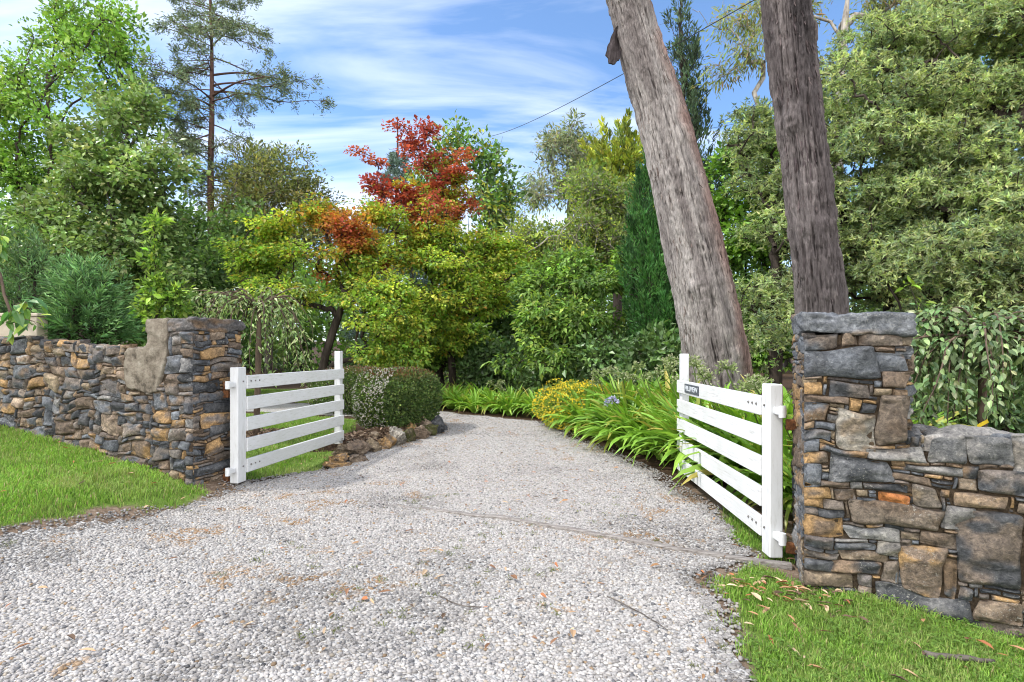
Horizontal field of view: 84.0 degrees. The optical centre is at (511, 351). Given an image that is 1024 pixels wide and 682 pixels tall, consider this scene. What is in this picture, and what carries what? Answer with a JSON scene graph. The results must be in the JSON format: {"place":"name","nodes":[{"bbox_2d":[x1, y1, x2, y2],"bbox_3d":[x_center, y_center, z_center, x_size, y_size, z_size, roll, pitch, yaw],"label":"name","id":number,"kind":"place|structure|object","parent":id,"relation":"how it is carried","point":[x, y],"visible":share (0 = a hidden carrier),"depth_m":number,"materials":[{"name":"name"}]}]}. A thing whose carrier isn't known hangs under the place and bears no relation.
{"place":"outdoors","nodes":[
{"label":"outdoors","id":0,"kind":"place"},
{"bbox_2d":[0,403,752,681],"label":"driveway","id":1,"kind":"structure","parent":0,"point":[286,406],"depth_m":3.66,"materials":[{"name":"gravel"}]},
{"bbox_2d":[0,493,727,681],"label":"fallen leaves","id":2,"kind":"object","parent":1,"relation":"on","point":[332,594],"visible":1,"depth_m":3.53,"materials":[{"name":"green plant"}]},
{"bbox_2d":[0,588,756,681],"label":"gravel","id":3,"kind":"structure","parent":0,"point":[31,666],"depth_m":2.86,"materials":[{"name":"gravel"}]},
{"bbox_2d":[0,0,1022,340],"label":"sky","id":4,"kind":"structure","parent":0,"point":[504,65],"materials":[{"name":"blue"}]},
{"bbox_2d":[0,341,1023,681],"bbox_3d":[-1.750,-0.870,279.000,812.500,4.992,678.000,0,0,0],"label":"ground","id":5,"kind":"structure","parent":0,"point":[648,461],"depth_m":4.89,"materials":[{"name":"plant"}]},
{"bbox_2d":[0,313,50,338],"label":"rendered wall","id":6,"kind":"structure","parent":5,"relation":"on","point":[5,330],"depth_m":8.99,"materials":[{"name":"paint"}]},
{"bbox_2d":[0,192,61,344],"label":"cherry tree","id":7,"kind":"object","parent":5,"relation":"on","point":[19,315],"visible":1,"depth_m":6.45,"materials":[{"name":"green plant"}]},
{"bbox_2d":[0,223,81,337],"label":"conifer","id":8,"kind":"object","parent":5,"relation":"on","point":[29,269],"visible":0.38,"depth_m":11.26,"materials":[{"name":"green plant"}]},
{"bbox_2d":[0,210,146,344],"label":"understorey tree","id":9,"kind":"object","parent":5,"relation":"on","point":[3,229],"depth_m":15.47,"materials":[{"name":"green plant"}]},
{"bbox_2d":[0,335,153,465],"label":"stone wall","id":10,"kind":"structure","parent":5,"relation":"on","point":[78,392],"depth_m":6.24,"materials":[{"name":"stone"}]},
{"bbox_2d":[3,246,151,344],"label":"conifer","id":11,"kind":"object","parent":5,"relation":"on","point":[100,316],"visible":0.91,"depth_m":9.56,"materials":[{"name":"green plant"}]},
{"bbox_2d":[0,0,181,237],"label":"deciduous tree","id":12,"kind":"object","parent":5,"relation":"on","point":[70,37],"visible":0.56,"depth_m":22.18,"materials":[{"name":"green plant"}]},
{"bbox_2d":[0,424,209,529],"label":"grass","id":13,"kind":"structure","parent":5,"relation":"on","point":[10,483],"depth_m":5.31,"materials":[{"name":"plant"}]},
{"bbox_2d":[0,69,220,344],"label":"deciduous tree","id":14,"kind":"object","parent":5,"relation":"on","point":[87,173],"visible":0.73,"depth_m":14.60,"materials":[{"name":"green plant"}]},
{"bbox_2d":[127,207,197,331],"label":"slender sapling","id":15,"kind":"object","parent":5,"relation":"on","point":[160,295],"visible":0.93,"depth_m":8.53,"materials":[{"name":"green plant"}]},
{"bbox_2d":[124,316,245,485],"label":"stone pillar","id":16,"kind":"structure","parent":5,"relation":"on","point":[177,370],"depth_m":5.77,"materials":[{"name":"stone"}]},
{"bbox_2d":[221,382,229,397],"bbox_3d":[-3.024,0.406,5.978,0.150,0.162,0.050,0,0,21],"label":"hinge bracket","id":17,"kind":"object","parent":16,"relation":"attached to","point":[226,393],"visible":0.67,"depth_m":5.95,"materials":[{"name":"metal"}]},
{"bbox_2d":[225,351,343,483],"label":"white gate","id":18,"kind":"structure","parent":17,"relation":"attached to","point":[239,383],"depth_m":6.58,"materials":[{"name":"paint"}]},
{"bbox_2d":[122,189,294,359],"bbox_3d":[-10.448,-2.035,18.312,6.042,7.054,5.768,0,0,-13],"label":"understorey tree","id":19,"kind":"object","parent":5,"relation":"on","point":[206,255],"visible":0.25,"depth_m":18.20,"materials":[{"name":"green plant"}]},
{"bbox_2d":[124,0,337,314],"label":"pine tree","id":20,"kind":"object","parent":5,"relation":"on","point":[192,142],"visible":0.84,"depth_m":25.38,"materials":[{"name":"green plant"}]},
{"bbox_2d":[199,136,346,373],"bbox_3d":[-10.351,-3.968,24.654,6.132,10.932,5.443,0,0,0],"label":"bushy tree","id":21,"kind":"object","parent":5,"relation":"on","point":[269,191],"visible":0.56,"depth_m":24.00,"materials":[{"name":"green plant"}]},
{"bbox_2d":[246,388,357,479],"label":"grass","id":22,"kind":"structure","parent":5,"relation":"on","point":[346,427],"depth_m":8.49,"materials":[{"name":"plant"}]},
{"bbox_2d":[207,192,439,403],"bbox_3d":[-4.932,-1.462,14.984,6.167,5.917,3.939,0,0,0],"label":"japanese maple","id":23,"kind":"object","parent":5,"relation":"on","point":[258,261],"visible":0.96,"depth_m":14.73,"materials":[{"name":"green plant"}]},
{"bbox_2d":[328,452,349,461],"bbox_3d":[-2.258,1.394,7.437,0.320,0.129,0.173,0,0,15],"label":"edging rock","id":24,"kind":"object","parent":5,"relation":"on","point":[342,457],"visible":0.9,"depth_m":7.38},
{"bbox_2d":[246,422,445,451],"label":"bark mulch","id":25,"kind":"object","parent":5,"relation":"on","point":[350,434],"visible":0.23,"depth_m":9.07,"materials":[{"name":"brown plant"}]},
{"bbox_2d":[183,283,324,433],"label":"weeping cherry","id":26,"kind":"object","parent":25,"relation":"on","point":[266,307],"visible":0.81,"depth_m":9.54,"materials":[{"name":"green plant"}]},
{"bbox_2d":[305,363,402,414],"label":"clipped hedge","id":27,"kind":"object","parent":5,"relation":"on","point":[351,371],"visible":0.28,"depth_m":12.94,"materials":[{"name":"green plant"}]},
{"bbox_2d":[344,439,371,454],"bbox_3d":[-2.123,1.361,7.856,0.219,0.272,0.371,0,0,32],"label":"edging rock","id":28,"kind":"object","parent":5,"relation":"on","point":[358,446],"visible":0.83,"depth_m":7.80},
{"bbox_2d":[348,454,369,462],"bbox_3d":[-2.047,1.415,7.476,0.273,0.181,0.381,0,0,-36],"label":"edging rock","id":29,"kind":"object","parent":5,"relation":"on","point":[352,458],"visible":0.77,"depth_m":7.36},
{"bbox_2d":[366,438,381,451],"bbox_3d":[-2.005,1.371,8.145,0.278,0.287,0.212,0,0,26],"label":"edging rock","id":30,"kind":"object","parent":5,"relation":"on","point":[374,444],"visible":0.52,"depth_m":8.07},
{"bbox_2d":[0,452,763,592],"bbox_3d":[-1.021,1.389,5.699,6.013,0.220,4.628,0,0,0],"label":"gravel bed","id":31,"kind":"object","parent":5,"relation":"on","point":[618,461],"visible":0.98,"depth_m":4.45,"materials":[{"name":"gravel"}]},
{"bbox_2d":[322,461,351,467],"bbox_3d":[-2.204,1.412,7.169,0.364,0.103,0.261,0,0,-34],"label":"edging rock","id":32,"kind":"object","parent":31,"relation":"on","point":[332,464],"visible":0.91,"depth_m":7.06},
{"bbox_2d":[327,335,447,389],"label":"shrub","id":33,"kind":"object","parent":5,"relation":"on","point":[353,363],"visible":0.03,"depth_m":19.54,"materials":[{"name":"green plant"}]},
{"bbox_2d":[378,434,396,448],"bbox_3d":[-1.868,1.385,8.486,0.288,0.324,0.404,0,0,11],"label":"edging rock","id":34,"kind":"object","parent":5,"relation":"on","point":[387,441],"visible":0.62,"depth_m":8.36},
{"bbox_2d":[338,121,441,354],"bbox_3d":[-6.149,-5.650,30.972,6.249,14.201,5.838,0,0,0],"label":"spruce tree","id":35,"kind":"object","parent":5,"relation":"on","point":[395,161],"visible":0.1,"depth_m":30.47,"materials":[{"name":"green plant"}]},
{"bbox_2d":[352,363,443,428],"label":"clipped hedge","id":36,"kind":"object","parent":5,"relation":"on","point":[378,402],"visible":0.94,"depth_m":9.63,"materials":[{"name":"green plant"}]},
{"bbox_2d":[389,429,406,444],"bbox_3d":[-1.753,1.359,8.742,0.314,0.346,0.264,0,0,20],"label":"edging rock","id":37,"kind":"object","parent":5,"relation":"on","point":[399,435],"visible":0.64,"depth_m":8.65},
{"bbox_2d":[403,428,415,441],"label":"edging rock","id":38,"kind":"object","parent":5,"relation":"on","point":[410,434],"visible":0.59,"depth_m":8.96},
{"bbox_2d":[414,425,430,438],"bbox_3d":[-1.522,1.364,9.366,0.367,0.302,0.209,0,0,-19],"label":"edging rock","id":39,"kind":"object","parent":5,"relation":"on","point":[422,432],"visible":0.59,"depth_m":9.31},
{"bbox_2d":[362,317,505,386],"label":"maple tree","id":40,"kind":"object","parent":5,"relation":"on","point":[438,366],"visible":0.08,"depth_m":18.55,"materials":[{"name":"green plant"}]},
{"bbox_2d":[343,114,542,388],"bbox_3d":[-1.914,-2.775,17.003,5.567,8.516,4.032,0,0,-30],"label":"japanese maple","id":41,"kind":"object","parent":5,"relation":"on","point":[483,289],"visible":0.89,"depth_m":16.85,"materials":[{"name":"green plant"}]},
{"bbox_2d":[440,384,467,408],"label":"agapanthus","id":42,"kind":"object","parent":5,"relation":"on","point":[448,392],"visible":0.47,"depth_m":14.14,"materials":[{"name":"green plant"}]},
{"bbox_2d":[437,384,478,410],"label":"agapanthus","id":43,"kind":"object","parent":5,"relation":"on","point":[456,401],"visible":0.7,"depth_m":13.70,"materials":[{"name":"green plant"}]},
{"bbox_2d":[364,292,553,385],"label":"understorey tree","id":44,"kind":"object","parent":5,"relation":"on","point":[501,326],"visible":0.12,"depth_m":24.57,"materials":[{"name":"green plant"}]},
{"bbox_2d":[393,109,532,383],"bbox_3d":[-2.116,-4.019,23.347,6.166,11.027,4.594,0,0,19],"label":"birch tree","id":45,"kind":"object","parent":5,"relation":"on","point":[493,214],"visible":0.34,"depth_m":22.46,"materials":[{"name":"green plant"}]},
{"bbox_2d":[452,388,490,412],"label":"agapanthus","id":46,"kind":"object","parent":5,"relation":"on","point":[473,408],"visible":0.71,"depth_m":13.25,"materials":[{"name":"green plant"}]},
{"bbox_2d":[343,411,618,453],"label":"gravel beyond the gate","id":47,"kind":"structure","parent":5,"relation":"on","point":[488,427],"depth_m":9.26,"materials":[{"name":"gravel"}]},
{"bbox_2d":[2,183,974,372],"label":"woodland","id":48,"kind":"object","parent":5,"relation":"on","point":[325,319],"visible":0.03,"depth_m":39.58,"materials":[{"name":"green plant"}]},
{"bbox_2d":[452,331,529,398],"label":"shrub","id":49,"kind":"object","parent":5,"relation":"on","point":[477,376],"visible":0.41,"depth_m":16.96,"materials":[{"name":"green plant"}]},
{"bbox_2d":[469,389,514,413],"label":"agapanthus","id":50,"kind":"object","parent":5,"relation":"on","point":[488,399],"visible":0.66,"depth_m":13.01,"materials":[{"name":"green plant"}]},
{"bbox_2d":[485,386,528,415],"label":"agapanthus","id":51,"kind":"object","parent":5,"relation":"on","point":[505,405],"visible":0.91,"depth_m":12.66,"materials":[{"name":"green plant"}]},
{"bbox_2d":[1,428,1023,681],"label":"fallen leaves","id":52,"kind":"object","parent":5,"relation":"on","point":[573,630],"visible":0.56,"depth_m":3.40,"materials":[{"name":"brown plant"}]},
{"bbox_2d":[509,387,543,416],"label":"agapanthus","id":53,"kind":"object","parent":5,"relation":"on","point":[530,397],"visible":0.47,"depth_m":12.46,"materials":[{"name":"green plant"}]},
{"bbox_2d":[506,336,584,396],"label":"shrub","id":54,"kind":"object","parent":5,"relation":"on","point":[533,379],"visible":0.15,"depth_m":15.23,"materials":[{"name":"green plant"}]},
{"bbox_2d":[515,106,610,221],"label":"gum tree","id":55,"kind":"object","parent":5,"relation":"on","point":[567,142],"visible":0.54,"depth_m":44.90,"materials":[{"name":"green plant"}]},
{"bbox_2d":[480,243,645,380],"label":"dogwood tree","id":56,"kind":"object","parent":5,"relation":"on","point":[546,315],"visible":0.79,"depth_m":13.55,"materials":[{"name":"green plant"}]},
{"bbox_2d":[532,378,608,432],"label":"flowering shrub","id":57,"kind":"object","parent":5,"relation":"on","point":[550,402],"visible":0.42,"depth_m":10.37,"materials":[{"name":"yellow plant"}]},
{"bbox_2d":[498,157,642,288],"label":"light tree","id":58,"kind":"object","parent":5,"relation":"on","point":[595,189],"visible":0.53,"depth_m":20.37,"materials":[{"name":"green plant"}]},
{"bbox_2d":[542,389,600,430],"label":"agapanthus","id":59,"kind":"object","parent":5,"relation":"on","point":[565,410],"visible":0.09,"depth_m":9.92,"materials":[{"name":"green plant"}]},
{"bbox_2d":[539,382,611,436],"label":"agapanthus","id":60,"kind":"object","parent":5,"relation":"on","point":[577,411],"visible":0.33,"depth_m":9.59,"materials":[{"name":"green plant"}]},
{"bbox_2d":[372,500,791,569],"bbox_3d":[0.269,1.467,4.650,3.628,0.139,0.169,0,0,25],"label":"timber edging","id":61,"kind":"object","parent":5,"relation":"on","point":[777,564],"visible":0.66,"depth_m":4.29,"materials":[{"name":"wood"}]},
{"bbox_2d":[558,325,641,395],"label":"shrub","id":62,"kind":"object","parent":5,"relation":"on","point":[599,354],"visible":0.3,"depth_m":12.57,"materials":[{"name":"green plant"}]},
{"bbox_2d":[557,368,642,432],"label":"agapanthus","id":63,"kind":"object","parent":5,"relation":"on","point":[600,381],"visible":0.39,"depth_m":9.69,"materials":[{"name":"green plant"}]},
{"bbox_2d":[563,107,655,333],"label":"golden cypress","id":64,"kind":"object","parent":5,"relation":"on","point":[627,153],"visible":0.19,"depth_m":28.29,"materials":[{"name":"yellow plant"}]},
{"bbox_2d":[566,391,652,453],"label":"agapanthus","id":65,"kind":"object","parent":5,"relation":"on","point":[599,431],"visible":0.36,"depth_m":8.26,"materials":[{"name":"green plant"}]},
{"bbox_2d":[566,381,663,438],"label":"agapanthus","id":66,"kind":"object","parent":5,"relation":"on","point":[594,418],"visible":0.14,"depth_m":8.77,"materials":[{"name":"green plant"}]},
{"bbox_2d":[579,365,668,436],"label":"agapanthus","id":67,"kind":"object","parent":5,"relation":"on","point":[623,377],"visible":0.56,"depth_m":9.03,"materials":[{"name":"green plant"}]},
{"bbox_2d":[587,395,665,454],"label":"agapanthus","id":68,"kind":"object","parent":5,"relation":"on","point":[624,421],"visible":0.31,"depth_m":7.92,"materials":[{"name":"green plant"}]},
{"bbox_2d":[598,318,681,388],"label":"shrub","id":69,"kind":"object","parent":5,"relation":"on","point":[648,351],"visible":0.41,"depth_m":11.58,"materials":[{"name":"green plant"}]},
{"bbox_2d":[612,376,676,419],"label":"agapanthus","id":70,"kind":"object","parent":5,"relation":"on","point":[631,398],"visible":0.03,"depth_m":8.61,"materials":[{"name":"green plant"}]},
{"bbox_2d":[613,146,678,342],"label":"cypress tree","id":71,"kind":"object","parent":5,"relation":"on","point":[651,299],"visible":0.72,"depth_m":12.92,"materials":[{"name":"green plant"}]},
{"bbox_2d":[603,397,691,466],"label":"agapanthus","id":72,"kind":"object","parent":5,"relation":"on","point":[658,455],"visible":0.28,"depth_m":7.43,"materials":[{"name":"green plant"}]},
{"bbox_2d":[603,360,703,441],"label":"agapanthus","id":73,"kind":"object","parent":5,"relation":"on","point":[613,399],"visible":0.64,"depth_m":8.27,"materials":[{"name":"green plant"}]},
{"bbox_2d":[614,353,695,450],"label":"agapanthus","id":74,"kind":"object","parent":5,"relation":"on","point":[656,373],"visible":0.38,"depth_m":7.88,"materials":[{"name":"green plant"}]},
{"bbox_2d":[622,393,722,472],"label":"agapanthus","id":75,"kind":"object","parent":5,"relation":"on","point":[668,403],"visible":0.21,"depth_m":7.01,"materials":[{"name":"green plant"}]},
{"bbox_2d":[605,0,752,391],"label":"gum tree","id":76,"kind":"object","parent":5,"relation":"on","point":[709,316],"visible":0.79,"depth_m":8.27,"materials":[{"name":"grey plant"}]},
{"bbox_2d":[629,398,751,486],"bbox_3d":[2.263,0.936,6.831,1.723,1.008,1.784,0,0,-13],"label":"agapanthus","id":77,"kind":"object","parent":5,"relation":"on","point":[681,455],"visible":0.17,"depth_m":6.64,"materials":[{"name":"green plant"}]},
{"bbox_2d":[632,358,753,458],"bbox_3d":[2.509,0.760,7.462,1.842,1.354,2.058,0,0,4],"label":"agapanthus","id":78,"kind":"object","parent":5,"relation":"on","point":[668,368],"visible":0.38,"depth_m":7.52,"materials":[{"name":"green plant"}]},
{"bbox_2d":[659,0,732,198],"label":"cypress tree","id":79,"kind":"object","parent":5,"relation":"on","point":[693,96],"visible":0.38,"depth_m":20.78,"materials":[{"name":"green plant"}]},
{"bbox_2d":[643,354,756,461],"bbox_3d":[2.671,0.731,7.050,1.945,1.410,1.949,0,0,-1],"label":"agapanthus","id":80,"kind":"object","parent":5,"relation":"on","point":[700,404],"visible":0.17,"depth_m":6.97,"materials":[{"name":"green plant"}]},
{"bbox_2d":[662,411,787,479],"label":"agapanthus","id":81,"kind":"object","parent":5,"relation":"on","point":[739,442],"visible":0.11,"depth_m":6.05,"materials":[{"name":"green plant"}]},
{"bbox_2d":[659,359,792,478],"bbox_3d":[2.695,0.761,6.642,1.926,1.360,1.959,0,0,-24],"label":"agapanthus","id":82,"kind":"object","parent":5,"relation":"on","point":[731,410],"visible":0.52,"depth_m":6.48,"materials":[{"name":"green plant"}]},
{"bbox_2d":[667,411,792,507],"bbox_3d":[2.380,1.020,5.891,1.754,0.894,1.757,0,0,-25],"label":"agapanthus","id":83,"kind":"object","parent":5,"relation":"on","point":[725,460],"visible":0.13,"depth_m":5.81,"materials":[{"name":"green plant"}]},
{"bbox_2d":[685,359,793,498],"bbox_3d":[2.971,0.763,6.153,2.168,1.382,2.254,0,0,35],"label":"agapanthus","id":84,"kind":"object","parent":5,"relation":"on","point":[752,390],"visible":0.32,"depth_m":6.03,"materials":[{"name":"green plant"}]},
{"bbox_2d":[689,414,792,509],"bbox_3d":[2.662,1.020,5.470,1.716,0.926,1.687,0,0,-20],"label":"agapanthus","id":85,"kind":"object","parent":5,"relation":"on","point":[755,478],"visible":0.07,"depth_m":5.30,"materials":[{"name":"green plant"}]},
{"bbox_2d":[702,140,792,380],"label":"deciduous tree","id":86,"kind":"object","parent":5,"relation":"on","point":[741,253],"visible":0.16,"depth_m":13.21,"materials":[{"name":"green plant"}]},
{"bbox_2d":[718,506,794,564],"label":"grass","id":87,"kind":"structure","parent":5,"relation":"on","point":[739,533],"depth_m":4.52,"materials":[{"name":"plant"}]},
{"bbox_2d":[726,383,792,418],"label":"agapanthus","id":88,"kind":"object","parent":5,"relation":"on","point":[790,400],"depth_m":7.23,"materials":[{"name":"green plant"}]},
{"bbox_2d":[733,454,792,532],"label":"agapanthus","id":89,"kind":"object","parent":5,"relation":"on","point":[788,495],"visible":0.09,"depth_m":4.82,"materials":[{"name":"green plant"}]},
{"bbox_2d":[717,96,858,383],"bbox_3d":[5.555,-1.986,11.270,2.644,6.961,4.597,0,0,14],"label":"feathery evergreen","id":90,"kind":"object","parent":5,"relation":"on","point":[772,324],"visible":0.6,"depth_m":11.61,"materials":[{"name":"green plant"}]},
{"bbox_2d":[760,0,848,314],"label":"gum tree","id":91,"kind":"object","parent":5,"relation":"on","point":[790,30],"visible":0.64,"depth_m":7.36,"materials":[{"name":"brown plant"}]},
{"bbox_2d":[691,0,931,218],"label":"gum tree","id":92,"kind":"object","parent":5,"relation":"on","point":[884,6],"visible":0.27,"depth_m":19.31,"materials":[{"name":"green plant"}]},
{"bbox_2d":[732,373,916,471],"bbox_3d":[3.075,0.842,5.582,1.988,1.268,2.058,0,0,38],"label":"agapanthus","id":93,"kind":"object","parent":5,"relation":"on","point":[756,384],"visible":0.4,"depth_m":5.45,"materials":[{"name":"green plant"}]},
{"bbox_2d":[700,560,1023,681],"bbox_3d":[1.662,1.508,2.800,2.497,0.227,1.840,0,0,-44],"label":"grass","id":94,"kind":"structure","parent":5,"relation":"on","point":[767,618],"depth_m":2.94,"materials":[{"name":"plant"}]},
{"bbox_2d":[788,407,970,427],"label":"agapanthus","id":95,"kind":"object","parent":5,"relation":"on","point":[941,419],"visible":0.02,"depth_m":5.59,"materials":[{"name":"green plant"}]},
{"bbox_2d":[790,311,973,623],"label":"stone pillar","id":96,"kind":"structure","parent":5,"relation":"on","point":[858,519],"depth_m":3.47,"materials":[{"name":"stone"}]},
{"bbox_2d":[785,408,796,429],"bbox_3d":[2.010,0.476,4.007,0.150,0.162,0.050,0,0,21],"label":"hinge bracket","id":97,"kind":"object","parent":96,"relation":"attached to","point":[790,424],"visible":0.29,"depth_m":4.00,"materials":[{"name":"metal"}]},
{"bbox_2d":[677,354,786,557],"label":"white gate","id":98,"kind":"structure","parent":97,"relation":"attached to","point":[767,464],"depth_m":4.48,"materials":[{"name":"paint"}]},
{"bbox_2d":[776,0,1023,311],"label":"feathery evergreen","id":99,"kind":"object","parent":5,"relation":"on","point":[889,110],"visible":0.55,"depth_m":11.27,"materials":[{"name":"green plant"}]},
{"bbox_2d":[894,276,936,425],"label":"sprig","id":100,"kind":"object","parent":5,"relation":"on","point":[910,280],"visible":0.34,"depth_m":5.39,"materials":[{"name":"green plant"}]},
{"bbox_2d":[844,44,1023,313],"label":"understorey tree","id":101,"kind":"object","parent":5,"relation":"on","point":[931,289],"visible":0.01,"depth_m":16.46,"materials":[{"name":"green plant"}]},
{"bbox_2d":[862,0,1023,423],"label":"feathery evergreen","id":102,"kind":"object","parent":5,"relation":"on","point":[993,261],"visible":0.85,"depth_m":10.07,"materials":[{"name":"green plant"}]},
{"bbox_2d":[923,650,995,662],"bbox_3d":[2.156,1.474,2.740,0.313,0.045,0.035,0,0,7],"label":"fallen stick","id":103,"kind":"object","parent":5,"relation":"on","point":[963,657],"visible":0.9,"depth_m":2.73,"materials":[{"name":"wood"}]},
{"bbox_2d":[895,300,1023,427],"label":"weeping cherry","id":104,"kind":"object","parent":5,"relation":"on","point":[964,339],"visible":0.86,"depth_m":4.61,"materials":[{"name":"green plant"}]},
{"bbox_2d":[905,424,1023,638],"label":"stone wall","id":105,"kind":"structure","parent":5,"relation":"on","point":[975,490],"depth_m":3.22,"materials":[{"name":"stone"}]},
{"bbox_2d":[910,294,1023,432],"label":"shrub","id":106,"kind":"object","parent":5,"relation":"on","point":[1013,423],"visible":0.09,"depth_m":6.58,"materials":[{"name":"green plant"}]},
{"bbox_2d":[462,176,625,322],"bbox_3d":[1.008,-2.227,19.742,5.859,7.392,3.723,0,0,0],"label":"tree","id":107,"kind":"object","parent":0,"point":[608,198],"visible":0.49,"depth_m":19.46,"materials":[{"name":"green plant"}]},
{"bbox_2d":[493,0,753,135],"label":"overhead cable","id":108,"kind":"object","parent":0,"point":[623,73],"visible":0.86,"depth_m":8.45,"materials":[{"name":"black plastic"}]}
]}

